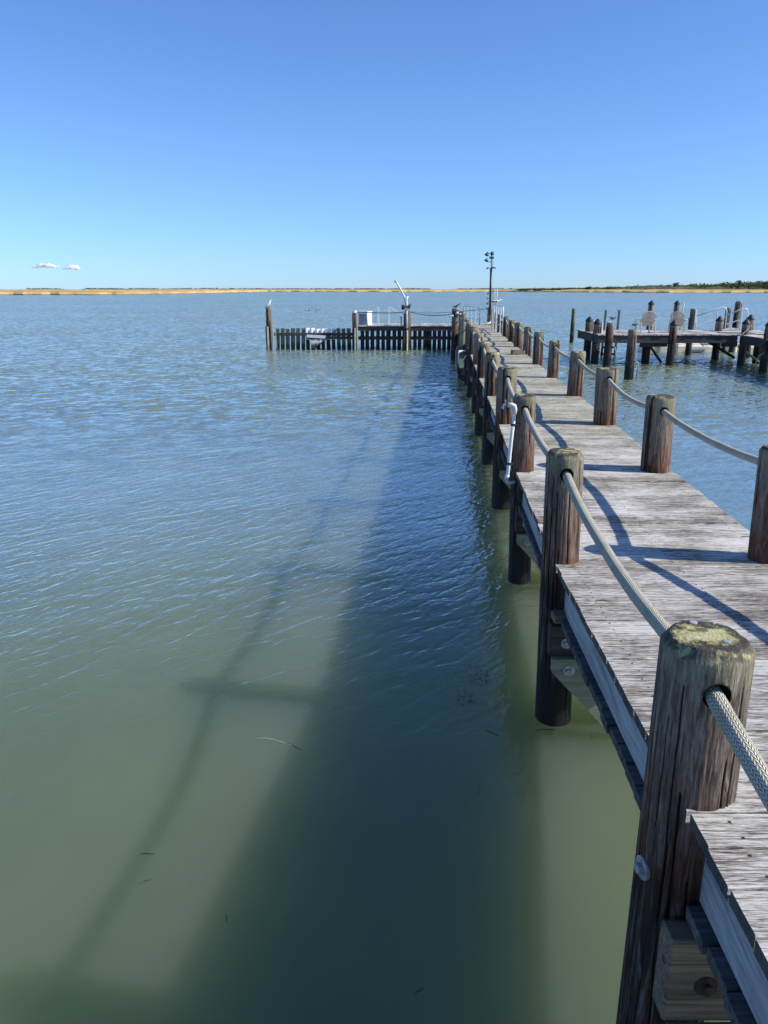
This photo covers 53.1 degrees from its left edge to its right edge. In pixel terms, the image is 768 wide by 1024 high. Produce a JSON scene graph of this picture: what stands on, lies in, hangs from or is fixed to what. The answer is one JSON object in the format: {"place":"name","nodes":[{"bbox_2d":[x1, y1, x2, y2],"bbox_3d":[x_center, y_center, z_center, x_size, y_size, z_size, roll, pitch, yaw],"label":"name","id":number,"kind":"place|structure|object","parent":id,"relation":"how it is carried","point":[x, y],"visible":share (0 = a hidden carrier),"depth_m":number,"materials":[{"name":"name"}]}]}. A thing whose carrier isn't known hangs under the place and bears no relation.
{"place":"outdoors","nodes":[
{"label":"outdoors","id":0,"kind":"place"},
{"bbox_2d":[0,292,767,1023],"bbox_3d":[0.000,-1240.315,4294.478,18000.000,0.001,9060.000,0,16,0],"label":"water","id":1,"kind":"structure","parent":0,"point":[228,542],"depth_m":5.19,"materials":[{"name":"liquid"}]},
{"bbox_2d":[265,307,276,349],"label":"end pile","id":2,"kind":"object","parent":1,"relation":"in","point":[269,334],"visible":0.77,"depth_m":33.11,"materials":[{"name":"brown wood"}]},
{"bbox_2d":[274,328,351,349],"bbox_3d":[-3.050,-7.248,33.574,3.450,1.521,0.231,0,16,0],"label":"wave fence","id":3,"kind":"object","parent":1,"relation":"in","point":[323,336],"visible":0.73,"depth_m":33.46,"materials":[{"name":"brown wood"}]},
{"bbox_2d":[352,310,357,349],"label":"corner pile","id":4,"kind":"object","parent":1,"relation":"in","point":[354,330],"visible":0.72,"depth_m":33.08,"materials":[{"name":"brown wood"}]},
{"bbox_2d":[357,312,402,312],"bbox_3d":[-0.134,-8.550,32.965,2.075,0.072,0.158,0,16,1],"label":"cable","id":5,"kind":"object","parent":4,"relation":"attached to","point":[376,312],"visible":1,"depth_m":32.95,"materials":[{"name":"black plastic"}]},
{"bbox_2d":[404,310,410,349],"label":"davit pile","id":6,"kind":"object","parent":1,"relation":"in","point":[407,338],"visible":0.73,"depth_m":33.12,"materials":[{"name":"brown wood"}]},
{"bbox_2d":[394,280,410,327],"bbox_3d":[0.795,-8.839,32.749,0.719,1.995,0.270,0,16,0],"label":"davit crane","id":7,"kind":"object","parent":6,"relation":"attached to","point":[406,306],"visible":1,"depth_m":32.69,"materials":[{"name":"white metal"}]},
{"bbox_2d":[358,323,458,349],"bbox_3d":[1.177,-7.377,34.536,4.633,2.030,2.350,0,16,0],"label":"pier head","id":8,"kind":"object","parent":1,"relation":"in","point":[427,337],"visible":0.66,"depth_m":33.42},
{"bbox_2d":[358,311,371,324],"bbox_3d":[-0.822,-8.431,33.450,0.480,0.598,0.501,7,18,23],"label":"dock box","id":9,"kind":"object","parent":8,"relation":"on","point":[364,318],"visible":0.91,"depth_m":33.27,"materials":[{"name":"white plastic"}]},
{"bbox_2d":[359,314,366,324],"bbox_3d":[-0.916,-8.335,33.258,0.370,0.440,0.014,7,18,23],"label":"door","id":10,"kind":"structure","parent":9,"relation":"in","point":[362,317],"depth_m":33.24,"materials":[{"name":"white"}]},
{"bbox_2d":[370,307,398,324],"bbox_3d":[-0.033,-8.608,33.945,1.351,0.864,0.038,0,16,0],"label":"swim ladder","id":11,"kind":"object","parent":8,"relation":"attached to","point":[388,314],"visible":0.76,"depth_m":33.90,"materials":[{"name":"metal"}]},
{"bbox_2d":[449,308,460,359],"bbox_3d":[2.600,-6.046,28.615,0.466,2.964,0.336,0,16,0],"label":"cable pile","id":12,"kind":"object","parent":1,"relation":"in","point":[454,327],"visible":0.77,"depth_m":28.38,"materials":[{"name":"brown wood"}]},
{"bbox_2d":[411,312,451,315],"bbox_3d":[1.935,-7.897,30.585,0.024,0.203,5.024,-5,17,-18],"label":"cable","id":13,"kind":"object","parent":12,"relation":"attached to","point":[432,315],"visible":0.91,"depth_m":30.50,"materials":[{"name":"black plastic"}]},
{"bbox_2d":[455,317,465,378],"bbox_3d":[2.255,-4.268,22.659,0.221,2.861,0.309,9,18,29],"label":"fender pile","id":14,"kind":"object","parent":1,"relation":"in","point":[462,331],"visible":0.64,"depth_m":22.38,"materials":[{"name":"brown wood"}]},
{"bbox_2d":[464,323,473,384],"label":"rope post","id":15,"kind":"object","parent":1,"relation":"in","point":[468,325],"visible":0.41,"depth_m":20.87,"materials":[{"name":"brown wood"}]},
{"bbox_2d":[458,350,466,381],"bbox_3d":[2.283,-3.973,20.968,0.577,0.856,0.261,-11,19,-33],"label":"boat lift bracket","id":16,"kind":"object","parent":15,"relation":"attached to","point":[461,362],"visible":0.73,"depth_m":20.87,"materials":[{"name":"white metal"}]},
{"bbox_2d":[466,327,477,397],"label":"rope post","id":17,"kind":"object","parent":1,"relation":"in","point":[470,362],"visible":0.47,"depth_m":18.46,"materials":[{"name":"brown wood"}]},
{"bbox_2d":[454,664,495,704],"bbox_3d":[0.615,1.138,5.155,0.311,0.002,0.615,0,16,0],"label":"floating algae","id":18,"kind":"object","parent":1,"relation":"on","point":[475,681],"visible":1,"depth_m":5.16,"materials":[{"name":"green plant"}]},
{"bbox_2d":[471,333,482,413],"bbox_3d":[1.958,-2.378,16.302,0.221,2.764,0.221,0,16,0],"label":"rope post","id":19,"kind":"object","parent":1,"relation":"in","point":[475,350],"visible":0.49,"depth_m":16.04,"materials":[{"name":"brown wood"}]},
{"bbox_2d":[474,341,489,435],"bbox_3d":[1.751,-1.667,13.863,0.238,2.754,0.238,0,16,0],"label":"rope post","id":20,"kind":"object","parent":1,"relation":"in","point":[479,388],"visible":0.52,"depth_m":13.59,"materials":[{"name":"brown wood"}]},
{"bbox_2d":[469,327,767,811],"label":"guard rope","id":21,"kind":"object","parent":20,"relation":"attached to","point":[749,757],"visible":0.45,"depth_m":2.43,"materials":[{"name":"grey fabric"}]},
{"bbox_2d":[487,307,492,326],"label":"lamp pile","id":22,"kind":"object","parent":1,"relation":"in","point":[488,318],"visible":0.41,"depth_m":33.57,"materials":[{"name":"brown wood"}]},
{"bbox_2d":[484,251,495,314],"bbox_3d":[4.533,-9.826,33.101,0.533,2.633,0.204,-2,16,-5],"label":"lamp pole","id":23,"kind":"object","parent":22,"relation":"attached to","point":[491,257],"visible":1,"depth_m":33.00,"materials":[{"name":"grey metal"}]},
{"bbox_2d":[481,352,499,464],"bbox_3d":[1.580,-1.002,11.567,0.233,2.754,0.232,0,16,0],"label":"rope post","id":24,"kind":"object","parent":1,"relation":"in","point":[490,389],"visible":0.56,"depth_m":11.30,"materials":[{"name":"brown wood"}]},
{"bbox_2d":[497,314,501,332],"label":"rope post","id":25,"kind":"object","parent":1,"relation":"in","point":[498,321],"visible":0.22,"depth_m":27.74,"materials":[{"name":"brown wood"}]},
{"bbox_2d":[491,366,517,509],"bbox_3d":[1.421,-0.334,9.220,0.253,2.774,0.254,0,16,0],"label":"rope post","id":26,"kind":"object","parent":1,"relation":"in","point":[500,499],"visible":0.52,"depth_m":8.94,"materials":[{"name":"brown wood"}]},
{"bbox_2d":[502,316,508,338],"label":"rope post","id":27,"kind":"object","parent":1,"relation":"in","point":[505,329],"visible":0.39,"depth_m":25.34,"materials":[{"name":"brown wood"}]},
{"bbox_2d":[508,320,515,343],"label":"rope post","id":28,"kind":"object","parent":1,"relation":"in","point":[510,333],"visible":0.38,"depth_m":22.95,"materials":[{"name":"brown wood"}]},
{"bbox_2d":[514,322,523,349],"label":"rope post","id":29,"kind":"object","parent":1,"relation":"in","point":[518,338],"visible":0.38,"depth_m":20.78,"materials":[{"name":"brown wood"}]},
{"bbox_2d":[508,393,535,584],"bbox_3d":[1.221,0.340,6.875,0.254,2.784,0.213,0,16,0],"label":"rope post","id":30,"kind":"object","parent":1,"relation":"in","point":[519,559],"visible":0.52,"depth_m":6.60,"materials":[{"name":"brown wood"}]},
{"bbox_2d":[501,400,519,484],"bbox_3d":[1.064,-0.584,6.530,0.172,0.732,0.053,-2,16,-7],"label":"standpipe","id":31,"kind":"object","parent":30,"relation":"attached to","point":[513,424],"visible":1,"depth_m":6.51,"materials":[{"name":"white plastic"}]},
{"bbox_2d":[523,327,532,356],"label":"rope post","id":32,"kind":"object","parent":1,"relation":"in","point":[527,343],"visible":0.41,"depth_m":18.36,"materials":[{"name":"brown wood"}]},
{"bbox_2d":[532,332,543,366],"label":"rope post","id":33,"kind":"object","parent":1,"relation":"in","point":[537,358],"visible":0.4,"depth_m":15.98,"materials":[{"name":"brown wood"}]},
{"bbox_2d":[547,340,560,378],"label":"rope post","id":34,"kind":"object","parent":1,"relation":"in","point":[553,363],"visible":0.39,"depth_m":13.49,"materials":[{"name":"brown wood"}]},
{"bbox_2d":[535,448,583,726],"bbox_3d":[1.041,0.986,4.659,0.273,2.774,0.226,0,16,0],"label":"rope post","id":35,"kind":"object","parent":1,"relation":"in","point":[560,545],"visible":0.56,"depth_m":4.37,"materials":[{"name":"brown wood"}]},
{"bbox_2d":[569,308,575,342],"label":"dock pile","id":36,"kind":"object","parent":1,"relation":"in","point":[572,327],"visible":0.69,"depth_m":37.87,"materials":[{"name":"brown wood"}]},
{"bbox_2d":[567,351,585,397],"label":"rope post","id":37,"kind":"object","parent":1,"relation":"in","point":[575,378],"visible":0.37,"depth_m":11.14,"materials":[{"name":"brown wood"}]},
{"bbox_2d":[583,316,593,359],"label":"dock pile","id":38,"kind":"object","parent":1,"relation":"in","point":[589,320],"visible":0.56,"depth_m":28.54,"materials":[{"name":"brown wood"}]},
{"bbox_2d":[590,319,602,362],"bbox_3d":[7.565,-5.565,27.527,0.342,2.646,0.337,0,16,0],"label":"dock pile","id":39,"kind":"object","parent":1,"relation":"in","point":[597,329],"visible":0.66,"depth_m":27.32,"materials":[{"name":"brown wood"}]},
{"bbox_2d":[593,367,618,425],"bbox_3d":[2.587,-0.315,9.155,0.319,2.774,0.273,0,16,0],"label":"rope post","id":40,"kind":"object","parent":1,"relation":"in","point":[605,403],"visible":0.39,"depth_m":8.77,"materials":[{"name":"brown wood"}]},
{"bbox_2d":[602,322,615,366],"bbox_3d":[7.618,-5.126,26.157,0.417,2.564,0.278,0,16,0],"label":"dock pile","id":41,"kind":"object","parent":1,"relation":"in","point":[608,344],"visible":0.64,"depth_m":25.92,"materials":[{"name":"brown wood"}]},
{"bbox_2d":[601,310,620,356],"bbox_3d":[8.775,-6.633,29.931,0.630,2.361,0.100,0,16,0],"label":"dock ladder","id":42,"kind":"object","parent":1,"relation":"in","point":[604,325],"visible":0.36,"depth_m":29.74,"materials":[{"name":"grey metal"}]},
{"bbox_2d":[466,323,767,1023],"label":"boardwalk","id":43,"kind":"structure","parent":1,"relation":"in","point":[677,543],"depth_m":3.67,"materials":[{"name":"wood"}]},
{"bbox_2d":[463,305,479,324],"bbox_3d":[4.025,-9.077,35.423,0.044,0.782,3.364,-2,16,-6],"label":"gate rail","id":44,"kind":"object","parent":43,"relation":"on","point":[471,318],"visible":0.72,"depth_m":34.89,"materials":[{"name":"metal"}]},
{"bbox_2d":[491,304,503,334],"bbox_3d":[4.180,-7.176,28.478,0.044,0.952,4.953,1,16,3],"label":"gate rail","id":45,"kind":"object","parent":43,"relation":"on","point":[492,316],"visible":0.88,"depth_m":27.97,"materials":[{"name":"metal"}]},
{"bbox_2d":[511,349,524,354],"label":"wooden block","id":46,"kind":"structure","parent":43,"relation":"on","point":[517,352],"depth_m":18.33,"materials":[{"name":"wood"}]},
{"bbox_2d":[624,329,638,379],"bbox_3d":[7.213,-4.053,22.521,0.368,2.524,0.276,0,16,0],"label":"dock pile","id":47,"kind":"object","parent":1,"relation":"in","point":[630,361],"visible":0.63,"depth_m":22.28,"materials":[{"name":"brown wood"}]},
{"bbox_2d":[641,335,650,362],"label":"dock pile","id":48,"kind":"object","parent":1,"relation":"in","point":[645,357],"visible":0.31,"depth_m":27.52,"materials":[{"name":"brown wood"}]},
{"bbox_2d":[646,300,654,329],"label":"dock pile","id":49,"kind":"object","parent":1,"relation":"in","point":[651,303],"visible":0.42,"depth_m":30.09,"materials":[{"name":"brown wood"}]},
{"bbox_2d":[640,394,675,472],"bbox_3d":[2.358,0.347,6.868,0.278,2.774,0.256,0,16,0],"label":"rope post","id":50,"kind":"object","parent":1,"relation":"in","point":[657,442],"visible":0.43,"depth_m":6.49,"materials":[{"name":"brown wood"}]},
{"bbox_2d":[497,317,757,464],"bbox_3d":[3.210,-3.601,16.110,0.123,0.178,29.352,1,16,5],"label":"guard rope","id":51,"kind":"object","parent":50,"relation":"attached to","point":[740,454],"visible":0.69,"depth_m":5.93,"materials":[{"name":"grey fabric"}]},
{"bbox_2d":[665,320,678,365],"bbox_3d":[9.888,-5.287,26.578,0.328,2.639,0.304,0,16,0],"label":"dock pile","id":52,"kind":"object","parent":1,"relation":"in","point":[673,324],"visible":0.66,"depth_m":26.34,"materials":[{"name":"brown wood"}]},
{"bbox_2d":[577,330,767,362],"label":"neighbour dock","id":53,"kind":"object","parent":1,"relation":"on","point":[659,338],"visible":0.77,"depth_m":26.74,"materials":[{"name":"grey wood"}]},
{"bbox_2d":[635,311,656,332],"bbox_3d":[9.431,-6.843,27.691,0.664,0.773,0.709,0,16,-2],"label":"garden chair","id":54,"kind":"object","parent":53,"relation":"on","point":[646,321],"visible":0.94,"depth_m":27.48,"materials":[{"name":"beige plastic"}]},
{"bbox_2d":[667,311,687,332],"bbox_3d":[10.540,-6.830,27.647,0.664,0.773,0.709,7,18,23],"label":"garden chair","id":55,"kind":"object","parent":53,"relation":"on","point":[680,321],"visible":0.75,"depth_m":27.43,"materials":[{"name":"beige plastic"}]},
{"bbox_2d":[682,307,748,335],"bbox_3d":[12.759,-7.443,30.691,3.130,1.452,0.750,0,16,0],"label":"gangway","id":56,"kind":"object","parent":53,"relation":"on","point":[730,328],"visible":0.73,"depth_m":30.81,"materials":[{"name":"metal"}]},
{"bbox_2d":[717,332,763,334],"bbox_3d":[12.718,-5.424,24.092,0.964,0.034,7.250,-2,16,-5],"label":"hose","id":57,"kind":"object","parent":53,"relation":"on","point":[738,333],"visible":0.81,"depth_m":27.30,"materials":[{"name":"white plastic"}]},
{"bbox_2d":[673,300,680,355],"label":"dock pile","id":58,"kind":"object","parent":1,"relation":"in","point":[677,303],"visible":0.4,"depth_m":30.08,"materials":[{"name":"brown wood"}]},
{"bbox_2d":[616,620,755,1023],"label":"rope post","id":59,"kind":"object","parent":1,"relation":"in","point":[692,762],"visible":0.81,"depth_m":2.05,"materials":[{"name":"brown wood"}]},
{"bbox_2d":[685,309,696,354],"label":"dock pile","id":60,"kind":"object","parent":1,"relation":"in","point":[692,322],"visible":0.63,"depth_m":30.33,"materials":[{"name":"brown wood"}]},
{"bbox_2d":[637,343,753,352],"bbox_3d":[13.525,-7.069,33.056,5.350,0.440,2.315,0,16,0],"label":"floating dock","id":61,"kind":"object","parent":1,"relation":"on","point":[700,347],"visible":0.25,"depth_m":32.15,"materials":[{"name":"beige plastic"}]},
{"bbox_2d":[711,316,723,358],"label":"dock pile","id":62,"kind":"object","parent":1,"relation":"in","point":[719,320],"visible":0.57,"depth_m":28.70,"materials":[{"name":"brown wood"}]},
{"bbox_2d":[721,308,730,349],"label":"dock pile","id":63,"kind":"object","parent":1,"relation":"in","point":[728,318],"visible":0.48,"depth_m":31.96,"materials":[{"name":"brown wood"}]},
{"bbox_2d":[728,301,742,351],"bbox_3d":[14.614,-7.203,32.270,0.448,3.154,0.305,0,16,0],"label":"dock pile","id":64,"kind":"object","parent":1,"relation":"in","point":[737,314],"visible":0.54,"depth_m":31.91,"materials":[{"name":"brown wood"}]},
{"bbox_2d":[736,319,751,365],"bbox_3d":[12.283,-5.294,26.541,0.465,2.672,0.291,-7,18,-22],"label":"dock pile","id":65,"kind":"object","parent":1,"relation":"in","point":[742,350],"visible":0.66,"depth_m":26.36,"materials":[{"name":"brown wood"}]},
{"bbox_2d":[746,314,754,357],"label":"dock pile","id":66,"kind":"object","parent":1,"relation":"in","point":[751,318],"visible":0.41,"depth_m":29.08,"materials":[{"name":"brown wood"}]},
{"bbox_2d":[752,346,761,362],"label":"dock pile","id":67,"kind":"object","parent":1,"relation":"in","point":[756,352],"visible":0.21,"depth_m":27.31,"materials":[{"name":"brown wood"}]},
{"bbox_2d":[747,444,767,563],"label":"rope post","id":68,"kind":"object","parent":1,"relation":"in","point":[758,546],"visible":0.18,"depth_m":4.33,"materials":[{"name":"brown wood"}]},
{"bbox_2d":[754,322,767,371],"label":"dock pile","id":69,"kind":"object","parent":1,"relation":"in","point":[763,363],"visible":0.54,"depth_m":24.39,"materials":[{"name":"brown wood"}]},
{"bbox_2d":[0,289,767,294],"bbox_3d":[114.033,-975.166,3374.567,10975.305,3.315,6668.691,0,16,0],"label":"marsh land","id":70,"kind":"structure","parent":0,"point":[88,291],"depth_m":602.73,"materials":[{"name":"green plant"}]},
{"bbox_2d":[27,288,536,288],"bbox_3d":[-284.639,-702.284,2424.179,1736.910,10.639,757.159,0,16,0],"label":"treeline","id":71,"kind":"object","parent":70,"relation":"on","point":[264,288],"visible":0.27,"depth_m":2322.71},
{"bbox_2d":[518,286,765,289],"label":"marsh shrubs","id":72,"kind":"object","parent":70,"relation":"on","point":[671,287],"visible":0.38,"depth_m":709.07,"materials":[{"name":"green plant"}]},
{"bbox_2d":[517,280,767,290],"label":"distant wood","id":73,"kind":"object","parent":70,"relation":"on","point":[759,284],"visible":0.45,"depth_m":753.17,"materials":[{"name":"green plant"}]},
{"bbox_2d":[736,280,742,287],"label":"pine tree","id":74,"kind":"object","parent":70,"relation":"on","point":[739,283],"visible":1,"depth_m":700.57,"materials":[{"name":"green plant"}]},
{"bbox_2d":[0,0,767,288],"label":"sky","id":75,"kind":"structure","parent":0,"point":[165,144],"materials":[{"name":"blue"}]}
]}

